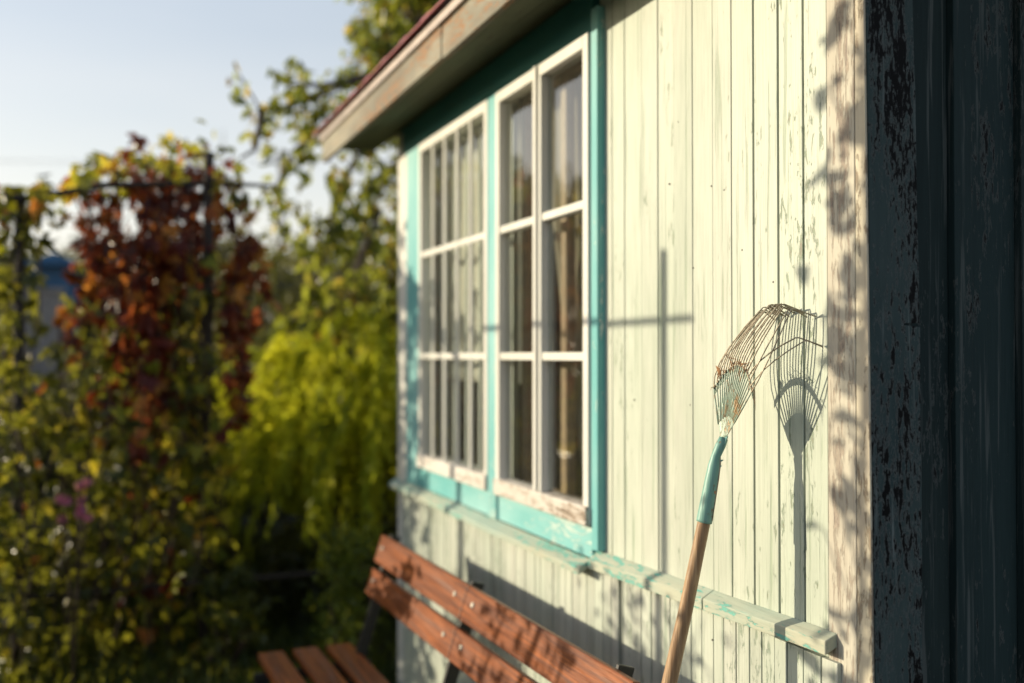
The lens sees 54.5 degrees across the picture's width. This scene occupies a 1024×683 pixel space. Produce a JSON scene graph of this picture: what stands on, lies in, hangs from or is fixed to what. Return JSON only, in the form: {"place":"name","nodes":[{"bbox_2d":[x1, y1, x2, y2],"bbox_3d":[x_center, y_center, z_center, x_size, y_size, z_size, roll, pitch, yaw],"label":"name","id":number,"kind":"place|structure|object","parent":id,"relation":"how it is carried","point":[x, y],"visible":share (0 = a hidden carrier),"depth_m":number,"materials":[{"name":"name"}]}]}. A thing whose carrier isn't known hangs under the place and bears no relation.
{"place":"outdoors","nodes":[
{"label":"outdoors","id":0,"kind":"place"},
{"bbox_2d":[52,305,74,624],"bbox_3d":[-2.301,0.690,5.082,0.092,1.759,0.150,0,-1,2],"label":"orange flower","id":1,"kind":"object","parent":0,"point":[58,321],"visible":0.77,"depth_m":5.10,"materials":[{"name":"green plant"}]},
{"bbox_2d":[0,398,397,682],"bbox_3d":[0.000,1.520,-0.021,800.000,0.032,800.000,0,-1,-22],"label":"ground","id":2,"kind":"structure","parent":0,"point":[113,659],"depth_m":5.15,"materials":[{"name":"green plant"}]},
{"bbox_2d":[0,472,19,590],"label":"shrub","id":3,"kind":"object","parent":2,"relation":"on","point":[5,523],"visible":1,"depth_m":3.90,"materials":[{"name":"green plant"}]},
{"bbox_2d":[1,246,28,307],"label":"garden tree","id":4,"kind":"object","parent":2,"relation":"on","point":[7,262],"visible":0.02,"depth_m":16.31,"materials":[{"name":"green plant"}]},
{"bbox_2d":[0,332,36,454],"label":"shrub","id":5,"kind":"object","parent":2,"relation":"on","point":[4,426],"visible":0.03,"depth_m":8.63,"materials":[{"name":"green plant"}]},
{"bbox_2d":[12,287,66,401],"bbox_3d":[-5.584,0.510,11.748,0.580,2.299,0.065,0,-1,-22],"label":"board fence","id":6,"kind":"object","parent":2,"relation":"on","point":[50,302],"visible":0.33,"depth_m":11.79,"materials":[{"name":"grey wood"}]},
{"bbox_2d":[0,233,93,355],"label":"garden tree","id":7,"kind":"object","parent":2,"relation":"on","point":[9,241],"depth_m":21.14,"materials":[{"name":"green plant"}]},
{"bbox_2d":[1,360,112,453],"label":"shrub","id":8,"kind":"object","parent":2,"relation":"on","point":[41,395],"depth_m":9.58,"materials":[{"name":"green plant"}]},
{"bbox_2d":[25,252,97,401],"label":"blue shed","id":9,"kind":"structure","parent":2,"relation":"on","point":[53,264],"depth_m":15.47,"materials":[{"name":"paint"}]},
{"bbox_2d":[63,342,97,401],"bbox_3d":[-6.798,0.861,15.559,0.600,1.700,0.028,0,-1,-22],"label":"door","id":10,"kind":"structure","parent":9,"relation":"in","point":[63,342],"depth_m":15.50,"materials":[{"name":"grey"}]},
{"bbox_2d":[8,231,139,356],"bbox_3d":[-8.213,-0.346,20.730,4.819,4.366,4.469,0,-1,-22],"label":"garden tree","id":11,"kind":"object","parent":2,"relation":"on","point":[89,325],"visible":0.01,"depth_m":20.17,"materials":[{"name":"green plant"}]},
{"bbox_2d":[54,477,94,682],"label":"pink flower","id":12,"kind":"object","parent":2,"relation":"on","point":[81,509],"visible":1,"depth_m":4.38,"materials":[{"name":"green plant"}]},
{"bbox_2d":[0,381,163,613],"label":"shrub","id":13,"kind":"object","parent":2,"relation":"on","point":[35,447],"visible":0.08,"depth_m":5.88,"materials":[{"name":"green plant"}]},
{"bbox_2d":[27,320,295,585],"bbox_3d":[-2.377,0.714,6.759,2.142,1.869,1.829,0,-1,-22],"label":"shrub","id":14,"kind":"object","parent":2,"relation":"on","point":[256,537],"visible":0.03,"depth_m":6.77,"materials":[{"name":"green plant"}]},
{"bbox_2d":[0,151,380,682],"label":"garden arbor","id":15,"kind":"object","parent":2,"relation":"on","point":[206,190],"visible":0.46,"depth_m":4.83,"materials":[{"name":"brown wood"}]},
{"bbox_2d":[0,119,281,682],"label":"red creeper","id":16,"kind":"object","parent":15,"relation":"attached to","point":[170,262],"visible":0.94,"depth_m":4.76,"materials":[{"name":"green plant"}]},
{"bbox_2d":[33,250,396,351],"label":"woods","id":17,"kind":"object","parent":2,"relation":"on","point":[61,252],"depth_m":56.42,"materials":[{"name":"green plant"}]},
{"bbox_2d":[222,131,223,239],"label":"utility pole","id":18,"kind":"object","parent":2,"relation":"on","point":[222,156],"visible":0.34,"depth_m":58.07,"materials":[{"name":"brown wood"}]},
{"bbox_2d":[109,217,362,348],"bbox_3d":[-4.277,-0.110,15.598,4.064,3.754,3.866,0,-1,-22],"label":"garden tree","id":19,"kind":"object","parent":2,"relation":"on","point":[222,248],"visible":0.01,"depth_m":15.20,"materials":[{"name":"green plant"}]},
{"bbox_2d":[143,251,329,516],"bbox_3d":[-2.733,0.344,9.257,1.934,2.627,1.936,0,-1,23],"label":"shrub","id":20,"kind":"object","parent":2,"relation":"on","point":[218,308],"visible":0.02,"depth_m":9.21,"materials":[{"name":"green plant"}]},
{"bbox_2d":[193,559,281,674],"bbox_3d":[-1.293,1.325,4.735,0.422,0.544,0.466,0,-1,-22],"label":"shrub","id":21,"kind":"object","parent":2,"relation":"on","point":[239,627],"visible":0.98,"depth_m":4.74,"materials":[{"name":"green plant"}]},
{"bbox_2d":[151,303,397,582],"bbox_3d":[-0.944,0.654,6.307,2.707,1.869,2.736,0,-1,-22],"label":"feathery bush","id":22,"kind":"object","parent":2,"relation":"on","point":[309,425],"visible":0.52,"depth_m":5.64,"materials":[{"name":"green plant"}]},
{"bbox_2d":[152,266,397,566],"bbox_3d":[-1.475,0.533,7.636,2.252,2.244,2.104,0,-1,16],"label":"shrub","id":23,"kind":"object","parent":2,"relation":"on","point":[281,514],"visible":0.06,"depth_m":7.45,"materials":[{"name":"green plant"}]},
{"bbox_2d":[265,150,295,267],"bbox_3d":[-9.186,-2.740,39.500,1.200,9.751,0.247,0,-1,-22],"label":"utility pole","id":24,"kind":"object","parent":2,"relation":"on","point":[280,242],"visible":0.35,"depth_m":39.46,"materials":[{"name":"brown wood"}]},
{"bbox_2d":[4,159,263,160],"bbox_3d":[-29.552,-7.933,37.722,39.851,1.827,0.012,0,-1,-5],"label":"power line","id":25,"kind":"object","parent":24,"relation":"attached to","point":[28,160],"visible":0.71,"depth_m":38.58,"materials":[{"name":"metal"}]},
{"bbox_2d":[31,162,253,162],"bbox_3d":[-28.534,-7.927,38.139,39.851,1.827,0.012,0,-1,-5],"label":"power line","id":26,"kind":"object","parent":24,"relation":"attached to","point":[52,162],"visible":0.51,"depth_m":38.98,"materials":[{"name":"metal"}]},
{"bbox_2d":[210,487,397,634],"bbox_3d":[-1.053,1.215,5.496,1.219,0.787,1.001,0,-1,-22],"label":"shrub","id":27,"kind":"object","parent":2,"relation":"on","point":[285,559],"visible":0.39,"depth_m":5.36,"materials":[{"name":"green plant"}]},
{"bbox_2d":[232,209,397,308],"bbox_3d":[-3.277,-0.530,19.169,5.101,4.690,5.002,0,-1,-22],"label":"garden tree","id":28,"kind":"object","parent":2,"relation":"on","point":[270,251],"visible":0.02,"depth_m":18.95,"materials":[{"name":"green plant"}]},
{"bbox_2d":[251,223,392,403],"bbox_3d":[-1.937,0.232,10.669,2.806,2.938,2.597,0,-1,-22],"label":"shrub","id":29,"kind":"object","parent":2,"relation":"on","point":[297,290],"visible":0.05,"depth_m":10.39,"materials":[{"name":"green plant"}]},
{"bbox_2d":[227,0,439,361],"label":"fruit tree","id":30,"kind":"object","parent":2,"relation":"on","point":[390,24],"visible":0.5,"depth_m":6.12,"materials":[{"name":"green plant"}]},
{"bbox_2d":[303,511,389,681],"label":"shrub","id":31,"kind":"object","parent":2,"relation":"on","point":[353,546],"visible":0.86,"depth_m":4.55,"materials":[{"name":"green plant"}]},
{"bbox_2d":[253,535,639,682],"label":"garden bench","id":32,"kind":"object","parent":2,"relation":"on","point":[547,654],"visible":1,"depth_m":2.85,"materials":[{"name":"wood"}]},
{"bbox_2d":[313,0,1023,682],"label":"garden house","id":33,"kind":"structure","parent":2,"relation":"on","point":[849,174],"depth_m":2.08,"materials":[{"name":"beige paint"}]},
{"bbox_2d":[416,99,518,490],"bbox_3d":[-0.181,-0.160,3.678,0.123,1.380,0.779,0,-1,-22],"label":"window","id":34,"kind":"structure","parent":33,"relation":"in","point":[464,128],"depth_m":3.67,"materials":[{"name":"white paint"}]},
{"bbox_2d":[449,100,521,383],"bbox_3d":[-0.125,-0.339,3.778,0.037,0.980,0.881,0,-1,-22],"label":"curtain","id":35,"kind":"object","parent":33,"relation":"hanging from","point":[463,255],"visible":0.23,"depth_m":3.91,"materials":[{"name":"white fabric"}]},
{"bbox_2d":[493,32,590,526],"bbox_3d":[0.121,-0.170,2.938,0.123,1.380,0.669,0,-1,-22],"label":"window","id":36,"kind":"structure","parent":33,"relation":"in","point":[536,490],"depth_m":2.93,"materials":[{"name":"white paint"}]},
{"bbox_2d":[553,70,582,467],"bbox_3d":[0.180,-0.199,3.031,0.037,1.280,0.392,0,-1,-22],"label":"curtain","id":37,"kind":"object","parent":33,"relation":"hanging from","point":[578,198],"visible":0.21,"depth_m":2.98,"materials":[{"name":"grey fabric"}]},
{"bbox_2d":[661,303,822,682],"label":"leaf rake","id":38,"kind":"object","parent":2,"relation":"on","point":[730,402],"visible":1,"depth_m":1.89,"materials":[{"name":"brown wood"}]},
{"bbox_2d":[711,353,755,409],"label":"dry grass","id":39,"kind":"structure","parent":38,"relation":"in","point":[742,364],"depth_m":1.88,"materials":[{"name":"beige plant"}]},
{"bbox_2d":[0,0,406,270],"label":"sky","id":40,"kind":"structure","parent":0,"point":[77,77],"materials":[{"name":"white"}]}
]}

